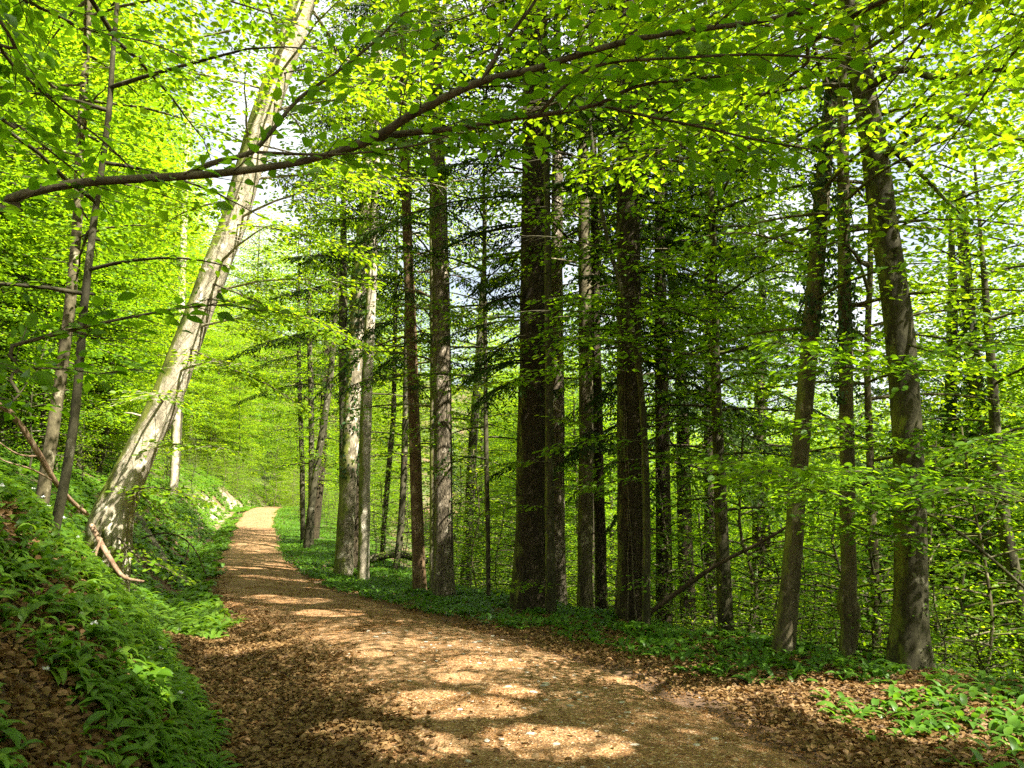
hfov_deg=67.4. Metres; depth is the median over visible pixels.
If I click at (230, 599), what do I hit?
leaf litter
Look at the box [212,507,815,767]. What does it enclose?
path
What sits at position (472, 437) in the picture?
slender beech
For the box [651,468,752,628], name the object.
beech tree
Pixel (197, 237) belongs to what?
beech tree
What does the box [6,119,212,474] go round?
beech tree
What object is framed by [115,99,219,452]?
beech tree
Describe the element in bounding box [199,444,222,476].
beech sapling
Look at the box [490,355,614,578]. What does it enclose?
beech tree
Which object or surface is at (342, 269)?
dark beech
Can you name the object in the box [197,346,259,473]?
beech tree
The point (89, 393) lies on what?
beech sapling
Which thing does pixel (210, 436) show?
beech tree
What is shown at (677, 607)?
beech sapling
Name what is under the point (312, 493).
slender beech
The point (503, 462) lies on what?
beech tree
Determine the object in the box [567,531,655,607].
beech sapling
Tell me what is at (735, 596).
beech sapling
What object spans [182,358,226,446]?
beech tree
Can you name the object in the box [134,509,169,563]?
fallen log
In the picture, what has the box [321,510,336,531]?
beech sapling
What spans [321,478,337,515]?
beech sapling
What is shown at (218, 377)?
beech tree
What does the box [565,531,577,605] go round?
beech sapling
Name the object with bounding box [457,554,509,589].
beech sapling
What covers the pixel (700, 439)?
beech tree
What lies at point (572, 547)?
beech tree
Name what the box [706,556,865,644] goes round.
beech sapling
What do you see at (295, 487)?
beech sapling
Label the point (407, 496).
beech sapling
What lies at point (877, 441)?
beech tree
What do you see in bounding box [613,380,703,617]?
beech tree
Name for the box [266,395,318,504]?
beech tree
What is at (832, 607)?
beech sapling
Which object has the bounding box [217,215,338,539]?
slender beech
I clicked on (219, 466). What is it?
beech sapling
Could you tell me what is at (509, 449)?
beech tree
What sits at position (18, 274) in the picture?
beech tree
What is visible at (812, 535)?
beech tree
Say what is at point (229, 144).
sky
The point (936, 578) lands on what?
beech sapling
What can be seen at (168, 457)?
beech sapling
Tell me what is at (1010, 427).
beech tree
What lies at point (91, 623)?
garlic flowers
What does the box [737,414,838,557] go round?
beech tree
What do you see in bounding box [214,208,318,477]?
beech tree
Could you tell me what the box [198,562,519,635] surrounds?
bud scales
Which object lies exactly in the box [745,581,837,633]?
beech sapling
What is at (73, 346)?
beech tree
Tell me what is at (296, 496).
beech sapling
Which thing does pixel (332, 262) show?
fir tree
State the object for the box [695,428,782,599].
beech tree
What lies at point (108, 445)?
beech sapling
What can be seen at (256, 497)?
beech sapling
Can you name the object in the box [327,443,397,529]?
beech sapling
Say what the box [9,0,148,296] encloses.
beech tree
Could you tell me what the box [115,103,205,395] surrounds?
beech tree
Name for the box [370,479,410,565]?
beech sapling
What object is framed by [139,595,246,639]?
wild garlic
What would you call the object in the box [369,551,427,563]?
fallen log
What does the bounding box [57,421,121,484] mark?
beech sapling
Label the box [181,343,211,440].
beech tree
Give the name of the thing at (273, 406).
beech tree
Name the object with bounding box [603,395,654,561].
beech tree
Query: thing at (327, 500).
beech sapling
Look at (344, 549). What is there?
mossy beech
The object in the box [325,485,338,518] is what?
beech sapling
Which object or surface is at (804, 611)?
beech sapling
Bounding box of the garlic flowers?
[0,484,183,693]
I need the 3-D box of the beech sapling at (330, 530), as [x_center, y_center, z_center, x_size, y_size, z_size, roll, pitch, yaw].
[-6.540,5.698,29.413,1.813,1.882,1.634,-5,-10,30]
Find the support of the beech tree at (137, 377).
on the ground
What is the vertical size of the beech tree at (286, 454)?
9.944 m
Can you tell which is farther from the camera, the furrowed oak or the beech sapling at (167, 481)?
the beech sapling at (167, 481)
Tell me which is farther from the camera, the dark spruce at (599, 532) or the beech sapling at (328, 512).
the beech sapling at (328, 512)
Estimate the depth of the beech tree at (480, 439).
55.03 m
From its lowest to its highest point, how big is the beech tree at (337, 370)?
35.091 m
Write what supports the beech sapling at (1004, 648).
on the ground
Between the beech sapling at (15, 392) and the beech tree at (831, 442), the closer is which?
the beech sapling at (15, 392)
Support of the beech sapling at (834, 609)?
on the ground
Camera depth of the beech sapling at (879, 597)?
8.58 m
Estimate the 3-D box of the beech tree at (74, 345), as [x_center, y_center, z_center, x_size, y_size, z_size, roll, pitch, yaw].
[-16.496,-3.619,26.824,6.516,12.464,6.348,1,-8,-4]
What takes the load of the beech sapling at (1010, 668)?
on the ground
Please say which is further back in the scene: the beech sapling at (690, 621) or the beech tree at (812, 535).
the beech tree at (812, 535)
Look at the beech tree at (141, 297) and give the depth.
37.96 m
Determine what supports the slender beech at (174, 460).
on the ground
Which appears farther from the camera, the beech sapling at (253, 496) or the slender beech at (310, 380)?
the beech sapling at (253, 496)
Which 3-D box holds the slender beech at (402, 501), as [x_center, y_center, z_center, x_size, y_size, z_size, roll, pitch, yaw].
[-2.824,-1.542,21.024,5.929,13.783,5.170,-4,-9,25]
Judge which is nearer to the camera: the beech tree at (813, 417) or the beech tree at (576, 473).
the beech tree at (576, 473)
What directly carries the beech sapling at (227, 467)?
on the ground
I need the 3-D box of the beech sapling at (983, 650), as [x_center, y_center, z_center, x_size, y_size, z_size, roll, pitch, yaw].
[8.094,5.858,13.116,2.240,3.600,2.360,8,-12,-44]
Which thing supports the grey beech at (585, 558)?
on the ground
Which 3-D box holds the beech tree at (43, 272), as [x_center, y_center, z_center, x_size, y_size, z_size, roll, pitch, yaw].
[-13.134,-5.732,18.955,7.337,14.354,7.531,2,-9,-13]
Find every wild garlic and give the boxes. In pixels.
[0,442,288,614]
[0,471,242,767]
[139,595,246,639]
[270,506,1023,767]
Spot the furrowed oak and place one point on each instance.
(444, 580)
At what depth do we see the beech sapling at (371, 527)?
29.18 m
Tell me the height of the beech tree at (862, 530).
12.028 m
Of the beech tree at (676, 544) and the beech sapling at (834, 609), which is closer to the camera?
the beech sapling at (834, 609)
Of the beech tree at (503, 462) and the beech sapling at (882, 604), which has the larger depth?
the beech tree at (503, 462)
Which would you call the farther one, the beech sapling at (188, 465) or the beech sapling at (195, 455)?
the beech sapling at (195, 455)
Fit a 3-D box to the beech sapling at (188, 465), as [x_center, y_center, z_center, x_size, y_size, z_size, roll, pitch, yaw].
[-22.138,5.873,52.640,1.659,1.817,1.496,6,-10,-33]
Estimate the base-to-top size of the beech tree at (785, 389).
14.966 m
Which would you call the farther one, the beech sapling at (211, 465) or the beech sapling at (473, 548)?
the beech sapling at (211, 465)
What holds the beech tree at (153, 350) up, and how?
on the ground
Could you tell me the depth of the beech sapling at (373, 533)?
27.50 m
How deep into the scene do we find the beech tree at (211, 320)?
55.53 m
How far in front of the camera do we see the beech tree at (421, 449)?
110.41 m
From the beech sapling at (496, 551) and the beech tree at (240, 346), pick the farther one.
the beech tree at (240, 346)
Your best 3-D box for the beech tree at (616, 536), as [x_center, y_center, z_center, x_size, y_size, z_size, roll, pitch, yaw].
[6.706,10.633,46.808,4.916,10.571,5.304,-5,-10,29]
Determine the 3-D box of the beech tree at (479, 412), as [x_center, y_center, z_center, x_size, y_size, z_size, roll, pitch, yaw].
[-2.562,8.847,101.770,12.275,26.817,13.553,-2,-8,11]
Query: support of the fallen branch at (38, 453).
on the ground
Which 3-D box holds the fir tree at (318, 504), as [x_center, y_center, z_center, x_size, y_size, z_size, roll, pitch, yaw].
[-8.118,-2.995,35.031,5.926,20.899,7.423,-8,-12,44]
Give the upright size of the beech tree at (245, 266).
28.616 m
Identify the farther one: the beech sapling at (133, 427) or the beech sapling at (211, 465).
the beech sapling at (211, 465)
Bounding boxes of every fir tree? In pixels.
[226,0,494,568]
[232,109,403,539]
[476,1,694,607]
[551,0,803,629]
[642,12,884,634]
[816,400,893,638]
[857,275,1002,654]
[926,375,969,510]
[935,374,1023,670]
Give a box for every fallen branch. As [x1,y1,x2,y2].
[0,402,89,515]
[89,523,144,581]
[141,532,205,586]
[636,504,819,621]
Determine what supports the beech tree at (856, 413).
on the ground
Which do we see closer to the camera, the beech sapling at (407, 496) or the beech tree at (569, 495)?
the beech sapling at (407, 496)
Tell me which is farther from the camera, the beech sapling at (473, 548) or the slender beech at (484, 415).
the beech sapling at (473, 548)
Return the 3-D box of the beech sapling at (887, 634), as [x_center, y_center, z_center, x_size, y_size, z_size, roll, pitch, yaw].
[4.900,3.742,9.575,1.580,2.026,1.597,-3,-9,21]
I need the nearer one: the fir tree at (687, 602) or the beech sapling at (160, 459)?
the fir tree at (687, 602)
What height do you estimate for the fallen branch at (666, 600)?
1.734 m
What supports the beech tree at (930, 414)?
on the ground
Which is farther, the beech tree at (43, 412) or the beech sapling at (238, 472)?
the beech sapling at (238, 472)
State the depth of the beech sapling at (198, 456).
60.61 m
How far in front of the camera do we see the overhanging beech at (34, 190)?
2.75 m
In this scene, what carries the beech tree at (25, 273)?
on the ground
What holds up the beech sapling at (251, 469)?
on the ground
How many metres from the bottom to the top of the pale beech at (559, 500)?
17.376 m
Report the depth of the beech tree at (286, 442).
82.94 m
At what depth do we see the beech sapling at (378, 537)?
35.84 m
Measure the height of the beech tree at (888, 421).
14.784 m
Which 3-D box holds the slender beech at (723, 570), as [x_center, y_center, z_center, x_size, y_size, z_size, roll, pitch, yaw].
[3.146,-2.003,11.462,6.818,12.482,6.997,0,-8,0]
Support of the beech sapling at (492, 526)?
on the ground
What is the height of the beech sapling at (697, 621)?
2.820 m
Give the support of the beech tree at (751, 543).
on the ground
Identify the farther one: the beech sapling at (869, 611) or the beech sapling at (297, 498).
the beech sapling at (297, 498)
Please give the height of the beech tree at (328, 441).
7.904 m
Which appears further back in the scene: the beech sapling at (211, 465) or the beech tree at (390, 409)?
the beech tree at (390, 409)
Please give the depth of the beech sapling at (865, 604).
11.42 m
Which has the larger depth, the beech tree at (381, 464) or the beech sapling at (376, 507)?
the beech tree at (381, 464)
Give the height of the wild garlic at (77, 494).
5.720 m
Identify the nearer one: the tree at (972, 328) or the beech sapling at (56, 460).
the tree at (972, 328)
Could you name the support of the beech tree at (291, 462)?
on the ground
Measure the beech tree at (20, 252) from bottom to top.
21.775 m
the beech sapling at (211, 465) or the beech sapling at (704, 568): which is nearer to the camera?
the beech sapling at (704, 568)
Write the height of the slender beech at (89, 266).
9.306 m
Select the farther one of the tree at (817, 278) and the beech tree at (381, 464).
the beech tree at (381, 464)
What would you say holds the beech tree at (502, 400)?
on the ground
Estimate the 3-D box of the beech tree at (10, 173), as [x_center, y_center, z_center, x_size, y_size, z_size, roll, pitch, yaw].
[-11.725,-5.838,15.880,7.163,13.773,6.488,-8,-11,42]
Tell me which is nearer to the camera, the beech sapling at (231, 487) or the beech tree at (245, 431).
the beech sapling at (231, 487)
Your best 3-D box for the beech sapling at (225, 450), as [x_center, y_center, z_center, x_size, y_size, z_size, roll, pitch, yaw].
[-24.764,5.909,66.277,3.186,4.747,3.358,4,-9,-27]
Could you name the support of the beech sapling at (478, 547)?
on the ground
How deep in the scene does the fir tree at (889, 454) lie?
21.96 m
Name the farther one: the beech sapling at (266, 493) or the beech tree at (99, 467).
the beech sapling at (266, 493)
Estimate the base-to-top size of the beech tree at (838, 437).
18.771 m
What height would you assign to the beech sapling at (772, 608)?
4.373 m
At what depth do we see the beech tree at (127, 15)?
31.69 m
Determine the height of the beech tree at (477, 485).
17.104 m
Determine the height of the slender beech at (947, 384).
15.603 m
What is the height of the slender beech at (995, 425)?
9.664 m
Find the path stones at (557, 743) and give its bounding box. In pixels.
[321,630,726,767]
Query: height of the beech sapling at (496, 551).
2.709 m
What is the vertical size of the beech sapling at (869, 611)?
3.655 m
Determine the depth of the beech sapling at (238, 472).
59.66 m
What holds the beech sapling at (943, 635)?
on the ground
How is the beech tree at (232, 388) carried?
on the ground
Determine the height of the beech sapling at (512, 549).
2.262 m
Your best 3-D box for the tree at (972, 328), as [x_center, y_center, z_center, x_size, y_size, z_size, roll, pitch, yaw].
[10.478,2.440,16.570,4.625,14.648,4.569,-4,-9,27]
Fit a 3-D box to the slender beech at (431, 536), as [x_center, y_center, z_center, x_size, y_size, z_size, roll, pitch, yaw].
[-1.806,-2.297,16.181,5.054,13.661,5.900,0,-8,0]
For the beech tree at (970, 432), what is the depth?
26.85 m
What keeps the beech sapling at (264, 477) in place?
on the ground
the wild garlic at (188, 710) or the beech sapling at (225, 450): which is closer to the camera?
the wild garlic at (188, 710)
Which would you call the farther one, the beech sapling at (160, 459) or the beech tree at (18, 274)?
the beech sapling at (160, 459)
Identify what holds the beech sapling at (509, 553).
on the ground
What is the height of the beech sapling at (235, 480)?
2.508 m
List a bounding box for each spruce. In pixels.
[294,0,501,590]
[487,3,697,610]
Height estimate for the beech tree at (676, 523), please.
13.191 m
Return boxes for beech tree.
[0,0,110,305]
[0,0,138,393]
[0,0,216,281]
[0,1,219,442]
[0,91,51,351]
[0,98,160,463]
[3,59,88,358]
[4,44,203,470]
[4,86,57,395]
[4,115,147,448]
[6,115,139,431]
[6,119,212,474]
[7,3,205,391]
[8,0,227,426]
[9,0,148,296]
[24,2,137,220]
[32,27,226,456]
[36,138,188,429]
[53,18,164,328]
[60,248,168,464]
[61,232,184,444]
[91,268,176,456]
[104,246,191,439]
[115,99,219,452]
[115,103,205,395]
[131,154,227,418]
[136,191,226,417]
[141,219,223,405]
[143,144,234,375]
[145,136,234,295]
[145,222,239,452]
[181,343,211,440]
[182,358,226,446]
[183,269,244,463]
[183,274,275,474]
[186,376,243,475]
[197,283,263,454]
[197,344,260,462]
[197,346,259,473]
[208,374,270,487]
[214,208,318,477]
[216,233,317,464]
[217,358,281,477]
[219,268,303,461]
[242,246,338,440]
[261,393,317,492]
[265,408,314,505]
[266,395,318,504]
[267,338,338,499]
[268,425,315,504]
[277,238,400,492]
[293,357,377,507]
[304,258,428,478]
[305,422,338,507]
[326,446,371,509]
[331,309,425,518]
[370,370,428,533]
[370,414,409,519]
[370,455,400,527]
[372,287,470,481]
[372,334,427,460]
[394,387,429,487]
[419,299,519,580]
[422,338,519,554]
[453,323,519,560]
[453,356,513,535]
[454,423,506,569]
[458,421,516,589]
[463,356,571,493]
[474,399,574,594]
[478,353,578,571]
[489,393,517,548]
[489,393,570,552]
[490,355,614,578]
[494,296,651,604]
[496,360,651,606]
[515,370,616,599]
[563,318,696,610]
[564,431,616,603]
[568,381,653,606]
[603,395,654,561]
[605,479,653,597]
[607,418,699,619]
[608,390,743,605]
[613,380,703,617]
[649,433,741,623]
[650,460,735,626]
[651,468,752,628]
[670,260,891,640]
[675,435,810,613]
[693,373,838,636]
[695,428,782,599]
[695,497,821,625]
[728,461,838,636]
[733,408,862,631]
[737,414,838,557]
[739,435,839,635]
[768,386,863,596]
[768,498,886,648]
[807,359,888,595]
[807,433,888,646]
[807,487,858,619]
[810,401,889,553]
[811,249,1023,672]
[813,438,974,655]
[815,453,955,647]
[826,416,971,601]
[831,403,958,647]
[832,283,1023,675]
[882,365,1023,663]
[906,0,1023,663]
[954,364,1023,670]
[959,342,1023,665]
[973,364,1023,607]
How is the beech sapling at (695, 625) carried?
on the ground
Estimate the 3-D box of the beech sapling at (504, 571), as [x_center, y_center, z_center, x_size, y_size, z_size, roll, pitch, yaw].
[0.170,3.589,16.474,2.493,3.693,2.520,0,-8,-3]
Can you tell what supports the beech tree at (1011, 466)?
on the ground
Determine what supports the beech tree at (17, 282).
on the ground
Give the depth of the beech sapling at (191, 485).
42.91 m
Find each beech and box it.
[0,0,297,507]
[0,0,346,535]
[0,0,885,429]
[45,0,489,591]
[146,0,236,498]
[159,213,228,483]
[191,332,217,458]
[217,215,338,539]
[238,0,481,575]
[238,206,389,545]
[241,190,403,547]
[242,39,428,485]
[261,0,482,579]
[289,86,519,570]
[300,149,489,562]
[303,0,520,591]
[323,0,1023,197]
[324,0,647,597]
[384,194,567,587]
[397,0,747,608]
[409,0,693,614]
[412,0,706,604]
[462,12,808,625]
[497,0,981,631]
[570,0,1023,672]
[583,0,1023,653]
[609,0,1023,657]
[696,0,1023,653]
[810,167,1023,667]
[819,122,1023,675]
[820,1,1023,233]
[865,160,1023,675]
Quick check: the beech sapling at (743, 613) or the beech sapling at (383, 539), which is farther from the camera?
the beech sapling at (383, 539)
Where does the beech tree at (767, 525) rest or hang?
on the ground
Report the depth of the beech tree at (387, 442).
76.69 m
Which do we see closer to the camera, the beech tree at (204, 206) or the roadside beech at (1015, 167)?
the roadside beech at (1015, 167)
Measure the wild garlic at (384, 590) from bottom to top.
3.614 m
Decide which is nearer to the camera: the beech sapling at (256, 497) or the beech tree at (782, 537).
the beech tree at (782, 537)
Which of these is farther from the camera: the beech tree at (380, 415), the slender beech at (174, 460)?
the beech tree at (380, 415)
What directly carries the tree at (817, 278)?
on the ground
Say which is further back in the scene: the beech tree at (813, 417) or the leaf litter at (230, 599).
the beech tree at (813, 417)
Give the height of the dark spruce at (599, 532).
17.301 m
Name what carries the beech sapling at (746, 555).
on the ground
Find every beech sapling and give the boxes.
[0,326,30,425]
[0,326,93,470]
[1,341,117,471]
[33,369,122,450]
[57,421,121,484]
[58,328,116,438]
[59,422,106,467]
[84,417,126,466]
[103,406,178,480]
[106,373,178,468]
[106,441,124,460]
[152,419,186,480]
[152,435,170,475]
[156,447,184,489]
[179,464,210,505]
[180,434,199,468]
[180,455,206,480]
[180,457,201,474]
[181,423,194,456]
[181,436,205,470]
[192,440,206,465]
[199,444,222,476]
[202,456,219,476]
[207,454,237,497]
[209,426,243,474]
[209,454,228,478]
[218,453,238,480]
[219,474,240,501]
[224,452,259,497]
[227,469,243,493]
[241,441,262,480]
[241,481,264,507]
[242,448,261,493]
[245,489,267,505]
[250,482,275,506]
[252,450,272,480]
[253,470,283,507]
[258,445,296,506]
[270,482,287,505]
[277,466,305,507]
[278,462,307,504]
[281,483,299,505]
[283,469,306,505]
[283,472,307,517]
[286,478,306,506]
[293,471,307,509]
[315,516,336,547]
[320,500,338,527]
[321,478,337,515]
[321,485,337,520]
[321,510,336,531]
[322,488,336,517]
[325,476,338,516]
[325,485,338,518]
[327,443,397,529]
[369,517,379,551]
[370,463,429,568]
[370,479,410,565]
[370,490,389,526]
[370,512,396,559]
[370,518,395,560]
[370,525,404,561]
[373,495,428,569]
[389,454,496,577]
[394,515,428,567]
[396,481,480,581]
[403,463,515,585]
[424,448,514,589]
[452,485,512,587]
[454,457,594,600]
[454,467,576,601]
[454,505,515,590]
[454,506,505,587]
[456,505,515,594]
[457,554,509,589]
[462,472,577,590]
[481,523,514,591]
[482,519,514,590]
[491,539,577,603]
[507,516,593,604]
[557,570,614,607]
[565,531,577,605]
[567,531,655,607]
[567,550,613,604]
[568,512,697,616]
[593,470,731,628]
[605,556,712,627]
[651,509,776,630]
[652,415,886,636]
[652,585,698,624]
[673,605,716,629]
[673,611,710,629]
[686,542,824,638]
[687,565,822,639]
[699,573,780,634]
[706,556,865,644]
[737,543,881,643]
[740,587,823,632]
[743,512,963,657]
[745,514,1000,670]
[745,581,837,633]
[756,570,887,656]
[797,529,893,647]
[797,569,837,647]
[797,619,839,649]
[798,567,946,650]
[811,582,886,639]
[823,440,1023,676]
[829,590,890,647]
[835,607,959,659]
[838,548,1014,676]
[856,640,883,655]
[857,565,1023,678]
[876,422,1023,678]
[888,586,993,670]
[934,629,1023,677]
[934,645,979,668]
[941,620,1020,675]
[974,574,1023,669]
[992,659,1023,677]
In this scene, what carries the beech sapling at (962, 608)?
on the ground
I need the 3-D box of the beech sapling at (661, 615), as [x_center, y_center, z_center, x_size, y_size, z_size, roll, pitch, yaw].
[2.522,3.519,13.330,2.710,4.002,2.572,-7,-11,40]
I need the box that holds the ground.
[0,324,1023,767]
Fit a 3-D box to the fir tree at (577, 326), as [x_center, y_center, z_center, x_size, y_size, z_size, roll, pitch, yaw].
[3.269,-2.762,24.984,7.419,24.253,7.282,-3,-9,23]
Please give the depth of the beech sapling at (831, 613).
8.71 m
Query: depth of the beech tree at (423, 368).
99.64 m
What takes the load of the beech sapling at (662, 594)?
on the ground
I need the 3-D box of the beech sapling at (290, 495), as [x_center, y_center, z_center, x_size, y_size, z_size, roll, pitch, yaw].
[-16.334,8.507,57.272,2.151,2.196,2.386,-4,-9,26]
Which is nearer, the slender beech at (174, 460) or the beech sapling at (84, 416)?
the beech sapling at (84, 416)
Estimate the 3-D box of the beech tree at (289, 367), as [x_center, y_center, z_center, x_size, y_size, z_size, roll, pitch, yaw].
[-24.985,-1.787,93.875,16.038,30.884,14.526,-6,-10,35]
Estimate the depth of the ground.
6.41 m
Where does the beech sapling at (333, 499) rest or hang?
on the ground
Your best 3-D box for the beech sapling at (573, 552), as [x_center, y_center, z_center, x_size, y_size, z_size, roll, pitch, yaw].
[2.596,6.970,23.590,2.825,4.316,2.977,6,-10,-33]
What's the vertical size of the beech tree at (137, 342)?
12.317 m
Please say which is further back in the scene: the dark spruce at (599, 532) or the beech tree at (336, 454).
the beech tree at (336, 454)
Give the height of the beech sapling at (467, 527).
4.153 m
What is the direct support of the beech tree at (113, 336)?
on the ground
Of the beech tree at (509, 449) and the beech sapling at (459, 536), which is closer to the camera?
the beech sapling at (459, 536)
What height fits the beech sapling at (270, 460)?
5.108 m
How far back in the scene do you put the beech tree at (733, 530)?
43.91 m
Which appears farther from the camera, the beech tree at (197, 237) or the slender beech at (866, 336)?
the beech tree at (197, 237)
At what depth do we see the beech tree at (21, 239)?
23.75 m
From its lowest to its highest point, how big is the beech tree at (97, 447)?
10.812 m
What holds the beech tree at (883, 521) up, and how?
on the ground
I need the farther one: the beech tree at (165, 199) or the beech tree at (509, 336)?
the beech tree at (509, 336)
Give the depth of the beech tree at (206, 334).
51.54 m
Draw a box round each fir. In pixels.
[342,0,719,612]
[388,0,864,624]
[537,0,801,625]
[564,0,892,628]
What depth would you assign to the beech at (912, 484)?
7.28 m
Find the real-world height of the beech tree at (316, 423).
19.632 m
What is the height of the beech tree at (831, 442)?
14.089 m
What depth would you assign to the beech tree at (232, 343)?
75.31 m
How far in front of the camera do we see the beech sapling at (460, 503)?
20.59 m
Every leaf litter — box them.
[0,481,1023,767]
[53,486,550,616]
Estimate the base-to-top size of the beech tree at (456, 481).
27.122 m
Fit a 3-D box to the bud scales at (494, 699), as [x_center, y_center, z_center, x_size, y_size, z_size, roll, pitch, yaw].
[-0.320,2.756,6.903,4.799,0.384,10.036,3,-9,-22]
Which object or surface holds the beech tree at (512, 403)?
on the ground
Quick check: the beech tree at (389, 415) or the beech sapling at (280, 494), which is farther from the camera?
the beech tree at (389, 415)
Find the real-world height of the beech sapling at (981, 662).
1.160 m
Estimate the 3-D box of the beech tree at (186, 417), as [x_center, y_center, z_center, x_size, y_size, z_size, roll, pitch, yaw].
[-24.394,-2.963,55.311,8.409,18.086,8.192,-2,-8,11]
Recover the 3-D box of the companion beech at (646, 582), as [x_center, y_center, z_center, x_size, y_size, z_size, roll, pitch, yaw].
[1.739,-1.347,10.329,4.788,9.803,2.302,0,-8,0]
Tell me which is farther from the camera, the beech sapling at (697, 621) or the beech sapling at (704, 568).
the beech sapling at (697, 621)
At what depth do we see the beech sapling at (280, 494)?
58.59 m
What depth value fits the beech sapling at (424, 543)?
29.65 m
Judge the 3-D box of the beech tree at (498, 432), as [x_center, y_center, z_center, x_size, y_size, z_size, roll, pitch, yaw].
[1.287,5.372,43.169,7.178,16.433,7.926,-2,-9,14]
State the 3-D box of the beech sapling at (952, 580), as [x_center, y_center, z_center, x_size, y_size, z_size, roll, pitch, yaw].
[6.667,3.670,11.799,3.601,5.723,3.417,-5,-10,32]
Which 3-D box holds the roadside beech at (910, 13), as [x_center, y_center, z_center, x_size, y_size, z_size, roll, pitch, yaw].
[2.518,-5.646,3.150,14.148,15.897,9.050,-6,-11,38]
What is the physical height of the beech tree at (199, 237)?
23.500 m
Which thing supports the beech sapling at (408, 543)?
on the ground
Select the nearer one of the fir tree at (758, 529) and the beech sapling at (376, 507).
the fir tree at (758, 529)
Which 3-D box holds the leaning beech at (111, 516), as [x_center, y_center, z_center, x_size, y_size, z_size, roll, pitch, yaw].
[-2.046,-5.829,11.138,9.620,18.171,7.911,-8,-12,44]
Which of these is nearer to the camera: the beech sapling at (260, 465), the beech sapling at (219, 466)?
the beech sapling at (219, 466)
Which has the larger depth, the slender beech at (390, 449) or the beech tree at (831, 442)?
the beech tree at (831, 442)
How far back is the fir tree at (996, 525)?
23.73 m
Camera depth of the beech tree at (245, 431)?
65.06 m
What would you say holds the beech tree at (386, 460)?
on the ground
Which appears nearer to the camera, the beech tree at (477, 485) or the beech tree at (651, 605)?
the beech tree at (651, 605)
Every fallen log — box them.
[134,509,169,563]
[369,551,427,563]
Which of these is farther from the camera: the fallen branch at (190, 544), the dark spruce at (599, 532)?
the dark spruce at (599, 532)
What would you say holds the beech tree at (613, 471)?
on the ground
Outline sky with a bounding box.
[125,0,1023,466]
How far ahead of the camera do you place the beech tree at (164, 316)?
42.57 m
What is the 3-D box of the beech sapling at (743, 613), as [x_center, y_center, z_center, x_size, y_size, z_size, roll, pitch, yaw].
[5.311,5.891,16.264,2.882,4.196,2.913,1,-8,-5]
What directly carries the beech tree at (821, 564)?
on the ground
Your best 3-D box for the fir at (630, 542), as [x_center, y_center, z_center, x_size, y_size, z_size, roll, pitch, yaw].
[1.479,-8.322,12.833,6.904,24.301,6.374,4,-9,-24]
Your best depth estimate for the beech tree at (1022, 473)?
21.10 m
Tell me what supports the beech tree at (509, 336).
on the ground
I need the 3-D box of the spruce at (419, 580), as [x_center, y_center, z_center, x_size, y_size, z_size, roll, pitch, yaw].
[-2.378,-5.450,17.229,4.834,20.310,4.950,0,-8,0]
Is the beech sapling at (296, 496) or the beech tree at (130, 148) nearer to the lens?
the beech tree at (130, 148)
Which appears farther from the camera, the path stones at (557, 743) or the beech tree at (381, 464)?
the beech tree at (381, 464)
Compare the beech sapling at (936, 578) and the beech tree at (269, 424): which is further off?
the beech tree at (269, 424)
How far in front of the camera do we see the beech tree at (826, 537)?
41.10 m
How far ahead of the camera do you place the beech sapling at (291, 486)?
54.61 m
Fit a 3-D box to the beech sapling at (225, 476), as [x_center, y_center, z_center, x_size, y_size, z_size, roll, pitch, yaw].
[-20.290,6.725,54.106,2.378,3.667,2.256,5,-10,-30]
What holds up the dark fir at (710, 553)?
on the ground
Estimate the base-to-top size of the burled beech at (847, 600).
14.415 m
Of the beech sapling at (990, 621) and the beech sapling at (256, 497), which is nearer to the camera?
the beech sapling at (990, 621)
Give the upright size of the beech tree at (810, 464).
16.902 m
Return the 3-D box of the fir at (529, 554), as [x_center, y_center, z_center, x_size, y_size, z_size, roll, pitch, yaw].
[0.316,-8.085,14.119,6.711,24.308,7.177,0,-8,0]
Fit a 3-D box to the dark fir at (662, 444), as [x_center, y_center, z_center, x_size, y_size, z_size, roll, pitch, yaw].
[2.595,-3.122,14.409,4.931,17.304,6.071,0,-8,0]
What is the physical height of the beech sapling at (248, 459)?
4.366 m
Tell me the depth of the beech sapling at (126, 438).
31.89 m
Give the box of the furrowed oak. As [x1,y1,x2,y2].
[252,0,571,597]
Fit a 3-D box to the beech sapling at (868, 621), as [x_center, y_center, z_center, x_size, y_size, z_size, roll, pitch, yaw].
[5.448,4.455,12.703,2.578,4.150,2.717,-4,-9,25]
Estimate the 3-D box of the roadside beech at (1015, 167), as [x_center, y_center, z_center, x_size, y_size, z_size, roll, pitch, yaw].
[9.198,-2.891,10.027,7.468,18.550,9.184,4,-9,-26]
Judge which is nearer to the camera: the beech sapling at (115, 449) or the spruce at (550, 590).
the spruce at (550, 590)
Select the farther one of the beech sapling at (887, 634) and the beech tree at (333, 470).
the beech tree at (333, 470)
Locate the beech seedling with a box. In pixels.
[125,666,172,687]
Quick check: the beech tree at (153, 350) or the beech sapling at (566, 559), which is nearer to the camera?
the beech sapling at (566, 559)
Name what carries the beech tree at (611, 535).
on the ground
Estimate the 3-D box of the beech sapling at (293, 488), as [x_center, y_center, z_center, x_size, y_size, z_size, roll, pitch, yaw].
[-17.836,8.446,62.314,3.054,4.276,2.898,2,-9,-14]
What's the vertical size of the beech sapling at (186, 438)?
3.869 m
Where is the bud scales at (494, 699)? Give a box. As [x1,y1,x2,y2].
[209,621,986,767]
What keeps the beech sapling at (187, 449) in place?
on the ground
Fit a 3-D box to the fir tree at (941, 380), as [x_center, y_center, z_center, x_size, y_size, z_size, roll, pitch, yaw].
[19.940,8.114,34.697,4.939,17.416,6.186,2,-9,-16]

